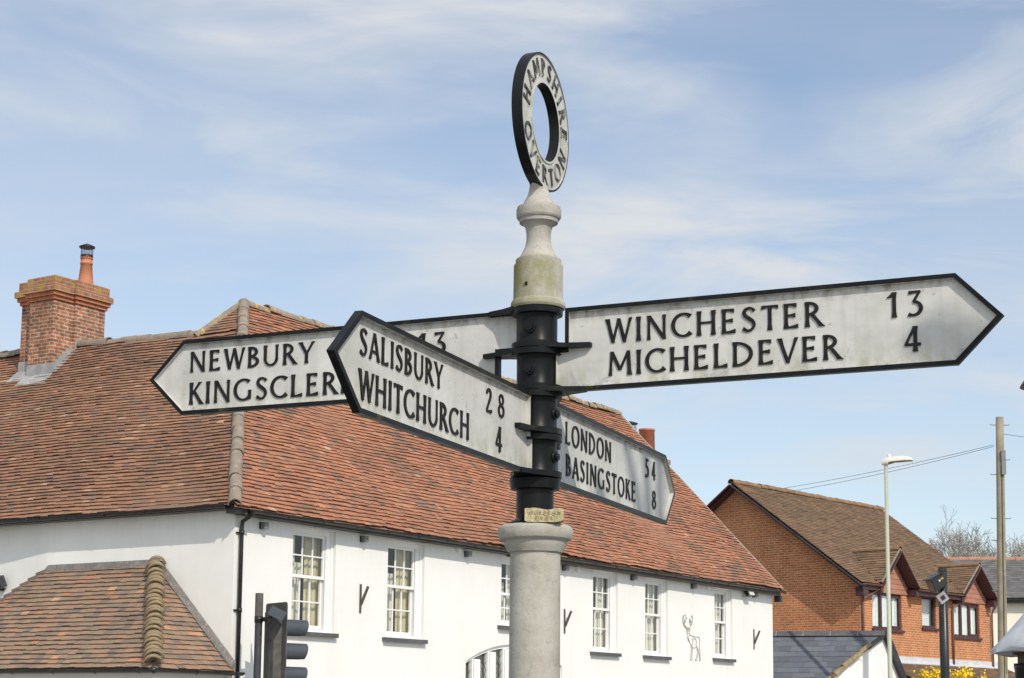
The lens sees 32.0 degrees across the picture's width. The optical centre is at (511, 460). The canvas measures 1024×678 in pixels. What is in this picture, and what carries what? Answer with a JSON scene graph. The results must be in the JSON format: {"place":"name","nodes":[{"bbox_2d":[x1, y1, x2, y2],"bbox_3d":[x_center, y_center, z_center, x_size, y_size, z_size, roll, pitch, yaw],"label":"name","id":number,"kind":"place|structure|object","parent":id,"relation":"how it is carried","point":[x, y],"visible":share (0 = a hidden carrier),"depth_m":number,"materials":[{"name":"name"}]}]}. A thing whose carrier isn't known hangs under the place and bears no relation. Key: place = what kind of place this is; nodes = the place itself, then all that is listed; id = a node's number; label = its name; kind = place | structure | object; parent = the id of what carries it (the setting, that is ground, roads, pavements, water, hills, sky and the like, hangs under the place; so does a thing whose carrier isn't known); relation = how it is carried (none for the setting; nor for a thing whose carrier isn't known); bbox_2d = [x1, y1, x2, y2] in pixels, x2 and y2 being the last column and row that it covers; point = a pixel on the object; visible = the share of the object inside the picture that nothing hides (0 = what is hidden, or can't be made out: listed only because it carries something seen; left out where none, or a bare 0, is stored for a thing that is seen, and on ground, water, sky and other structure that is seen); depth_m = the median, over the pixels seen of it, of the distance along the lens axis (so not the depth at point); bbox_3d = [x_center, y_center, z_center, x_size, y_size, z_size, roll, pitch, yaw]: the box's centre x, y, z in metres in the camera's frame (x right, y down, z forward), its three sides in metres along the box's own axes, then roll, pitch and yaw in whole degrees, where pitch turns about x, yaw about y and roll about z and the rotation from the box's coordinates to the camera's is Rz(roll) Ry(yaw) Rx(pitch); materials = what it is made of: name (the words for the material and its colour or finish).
{"place":"outdoors","nodes":[
{"label":"outdoors","id":0,"kind":"place"},
{"bbox_2d":[0,0,1023,556],"label":"sky","id":1,"kind":"structure","parent":0,"point":[324,161],"materials":[{"name":"blue"}]},
{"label":"pavement","id":2,"kind":"structure","parent":0,"visible":0},
{"bbox_2d":[253,593,308,677],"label":"traffic signal","id":3,"kind":"object","parent":2,"relation":"on","point":[279,628],"visible":1,"depth_m":27.23,"materials":[{"name":"grey plastic"}]},
{"bbox_2d":[150,52,1003,677],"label":"fingerpost","id":4,"kind":"object","parent":2,"relation":"on","point":[440,382],"visible":1,"depth_m":5.00,"materials":[{"name":"metal"}]},
{"bbox_2d":[525,508,563,522],"bbox_3d":[0.090,0.154,5.001,0.109,0.040,0.052,0,-8,2],"label":"plaque","id":5,"kind":"object","parent":4,"relation":"on","point":[555,515],"visible":0.99,"depth_m":4.98,"materials":[{"name":"brown metal"}]},
{"bbox_2d":[882,454,912,677],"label":"street lamp","id":6,"kind":"object","parent":2,"relation":"on","point":[888,460],"visible":1,"depth_m":46.10,"materials":[{"name":"grey metal"}]},
{"bbox_2d":[922,568,949,677],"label":"sensor pole","id":7,"kind":"object","parent":2,"relation":"on","point":[936,582],"visible":1,"depth_m":24.87,"materials":[{"name":"black metal"}]},
{"bbox_2d":[912,665,986,677],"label":"forsythia bush","id":8,"kind":"object","parent":2,"relation":"on","point":[936,673],"visible":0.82,"depth_m":52.56,"materials":[{"name":"yellow plant"}]},
{"bbox_2d":[990,417,1010,677],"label":"telegraph pole","id":9,"kind":"object","parent":2,"relation":"on","point":[1001,556],"visible":0.98,"depth_m":44.10,"materials":[{"name":"brown wood"}]},
{"bbox_2d":[762,445,991,491],"bbox_3d":[9.782,0.394,52.485,0.012,0.662,16.613,3,-8,-15],"label":"overhead wire","id":10,"kind":"object","parent":9,"relation":"attached to","point":[883,469],"visible":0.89,"depth_m":50.22,"materials":[{"name":"grey"}]},
{"bbox_2d":[763,446,993,495],"bbox_3d":[9.857,0.474,52.474,0.012,0.582,16.573,3,-8,-15],"label":"overhead wire","id":11,"kind":"object","parent":9,"relation":"attached to","point":[881,473],"visible":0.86,"depth_m":50.46,"materials":[{"name":"grey"}]},
{"label":"ground","id":12,"kind":"structure","parent":0,"visible":0},
{"bbox_2d":[0,243,786,677],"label":"pub","id":13,"kind":"structure","parent":12,"relation":"on","point":[136,509],"depth_m":31.95,"materials":[{"name":"white paint"}]},
{"bbox_2d":[0,575,6,590],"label":"floodlight","id":14,"kind":"object","parent":13,"relation":"attached to","point":[3,583],"visible":1,"depth_m":30.78,"materials":[{"name":"grey plastic"}]},
{"bbox_2d":[259,522,268,528],"bbox_3d":[-3.969,1.040,28.630,0.139,0.110,0.110,-5,-10,32],"label":"wall light","id":15,"kind":"object","parent":13,"relation":"attached to","point":[263,525],"visible":1,"depth_m":28.59,"materials":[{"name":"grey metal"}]},
{"bbox_2d":[291,527,338,637],"bbox_3d":[-3.432,2.032,29.720,0.429,1.795,1.287,-5,-10,32],"label":"window","id":16,"kind":"structure","parent":13,"relation":"in","point":[317,590],"depth_m":30.04,"materials":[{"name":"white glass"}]},
{"bbox_2d":[359,584,368,612],"bbox_3d":[-2.539,2.369,30.678,0.177,0.495,0.045,-4,-9,29],"label":"flag bracket","id":17,"kind":"object","parent":13,"relation":"attached to","point":[361,599],"visible":1,"depth_m":30.69,"materials":[{"name":"grey metal"}]},
{"bbox_2d":[360,536,368,542],"bbox_3d":[-2.544,1.353,30.834,0.139,0.110,0.110,-5,-10,32],"label":"wall light","id":18,"kind":"object","parent":13,"relation":"attached to","point":[363,539],"visible":1,"depth_m":30.79,"materials":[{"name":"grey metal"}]},
{"bbox_2d":[382,540,427,643],"bbox_3d":[-2.030,2.355,31.889,0.429,1.795,1.270,-5,-10,32],"label":"window","id":19,"kind":"structure","parent":13,"relation":"in","point":[407,609],"depth_m":32.20,"materials":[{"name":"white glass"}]},
{"bbox_2d":[464,551,471,556],"bbox_3d":[-0.813,1.751,33.508,0.139,0.110,0.110,-5,-10,32],"label":"wall light","id":20,"kind":"object","parent":13,"relation":"attached to","point":[467,553],"visible":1,"depth_m":33.46,"materials":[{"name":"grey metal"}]},
{"bbox_2d":[497,557,509,629],"bbox_3d":[-0.050,2.622,34.973,0.429,1.415,1.250,-5,-10,32],"label":"window","id":21,"kind":"structure","parent":13,"relation":"in","point":[504,623],"depth_m":34.96,"materials":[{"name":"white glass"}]},
{"bbox_2d":[465,645,560,677],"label":"window","id":22,"kind":"structure","parent":13,"relation":"in","point":[491,667],"depth_m":34.12,"materials":[{"name":"grey wood"}]},
{"bbox_2d":[562,565,568,570],"bbox_3d":[1.107,2.193,36.475,0.139,0.110,0.110,-5,-10,32],"label":"wall light","id":23,"kind":"object","parent":13,"relation":"attached to","point":[565,567],"visible":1,"depth_m":36.43,"materials":[{"name":"grey metal"}]},
{"bbox_2d":[564,609,571,632],"bbox_3d":[1.143,3.271,36.360,0.177,0.495,0.045,-4,-9,29],"label":"flag bracket","id":24,"kind":"object","parent":13,"relation":"attached to","point":[567,620],"visible":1,"depth_m":36.37,"materials":[{"name":"grey metal"}]},
{"bbox_2d":[590,570,621,656],"bbox_3d":[1.847,3.247,37.881,0.429,1.795,1.215,-5,-10,32],"label":"window","id":25,"kind":"structure","parent":13,"relation":"in","point":[604,618],"depth_m":38.19,"materials":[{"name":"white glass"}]},
{"bbox_2d":[630,575,636,580],"bbox_3d":[2.665,2.552,38.883,0.139,0.110,0.110,-5,-10,32],"label":"wall light","id":26,"kind":"object","parent":13,"relation":"attached to","point":[633,577],"visible":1,"depth_m":38.84,"materials":[{"name":"grey metal"}]},
{"bbox_2d":[629,421,670,464],"bbox_3d":[3.768,4.007,53.092,0.960,10.360,2.320,-5,-10,32],"label":"chimney stack","id":27,"kind":"object","parent":13,"relation":"attached to","point":[647,435],"visible":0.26,"depth_m":54.01,"materials":[{"name":"brick"}]},
{"bbox_2d":[643,578,671,659],"bbox_3d":[3.090,3.532,39.797,0.429,1.795,1.222,-5,-10,32],"label":"window","id":28,"kind":"structure","parent":13,"relation":"in","point":[655,623],"depth_m":40.12,"materials":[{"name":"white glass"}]},
{"bbox_2d":[691,584,696,588],"bbox_3d":[4.222,2.910,41.289,0.139,0.110,0.110,-5,-10,32],"label":"wall light","id":29,"kind":"object","parent":13,"relation":"attached to","point":[693,586],"visible":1,"depth_m":41.24,"materials":[{"name":"grey metal"}]},
{"bbox_2d":[712,588,735,661],"bbox_3d":[4.915,3.928,42.625,0.429,1.745,1.118,-5,-10,32],"label":"window","id":30,"kind":"structure","parent":13,"relation":"in","point":[722,628],"depth_m":42.91,"materials":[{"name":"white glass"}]},
{"bbox_2d":[744,591,754,596],"bbox_3d":[5.779,3.219,43.610,0.234,0.237,0.255,-5,-10,32],"label":"floodlight","id":31,"kind":"object","parent":13,"relation":"attached to","point":[749,593],"visible":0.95,"depth_m":43.50,"materials":[{"name":"metal"}]},
{"bbox_2d":[753,629,759,648],"bbox_3d":[6.030,4.395,43.912,0.177,0.495,0.045,-4,-9,29],"label":"flag bracket","id":32,"kind":"object","parent":13,"relation":"attached to","point":[755,639],"visible":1,"depth_m":43.92,"materials":[{"name":"grey metal"}]},
{"bbox_2d":[773,631,906,677],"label":"outbuilding","id":33,"kind":"structure","parent":12,"relation":"on","point":[829,654],"depth_m":48.73,"materials":[{"name":"grey stone"}]},
{"bbox_2d":[706,479,1014,677],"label":"brick house","id":34,"kind":"structure","parent":12,"relation":"on","point":[821,559],"depth_m":57.63,"materials":[{"name":"orange brick"}]},
{"bbox_2d":[872,593,904,632],"bbox_3d":[11.612,4.803,56.336,0.670,1.215,1.978,-6,-11,41],"label":"window","id":35,"kind":"structure","parent":34,"relation":"in","point":[879,604],"depth_m":56.27,"materials":[{"name":"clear glass"}]},
{"bbox_2d":[921,597,938,630],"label":"window","id":36,"kind":"structure","parent":34,"relation":"in","point":[925,601],"depth_m":58.57,"materials":[{"name":"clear glass"}]},
{"bbox_2d":[953,603,982,640],"bbox_3d":[15.136,5.446,60.356,0.670,1.225,2.013,-6,-11,41],"label":"window","id":37,"kind":"structure","parent":34,"relation":"in","point":[965,615],"depth_m":60.39,"materials":[{"name":"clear glass"}]},
{"bbox_2d":[927,507,1023,556],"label":"bare tree","id":38,"kind":"object","parent":12,"relation":"on","point":[954,541],"visible":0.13,"depth_m":107.99,"materials":[{"name":"brown plant"}]},
{"bbox_2d":[946,533,1023,556],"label":"bare tree","id":39,"kind":"object","parent":12,"relation":"on","point":[969,552],"visible":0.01,"depth_m":102.86,"materials":[{"name":"brown plant"}]},
{"bbox_2d":[946,557,1023,671],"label":"cream house","id":40,"kind":"structure","parent":12,"relation":"on","point":[1015,585],"depth_m":84.86,"materials":[{"name":"grey stone"}]},
{"label":"road","id":41,"kind":"structure","parent":0,"visible":0},
{"bbox_2d":[990,614,1023,677],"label":"shelter","id":42,"kind":"object","parent":41,"relation":"on","point":[1010,643],"visible":1,"depth_m":13.86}
]}

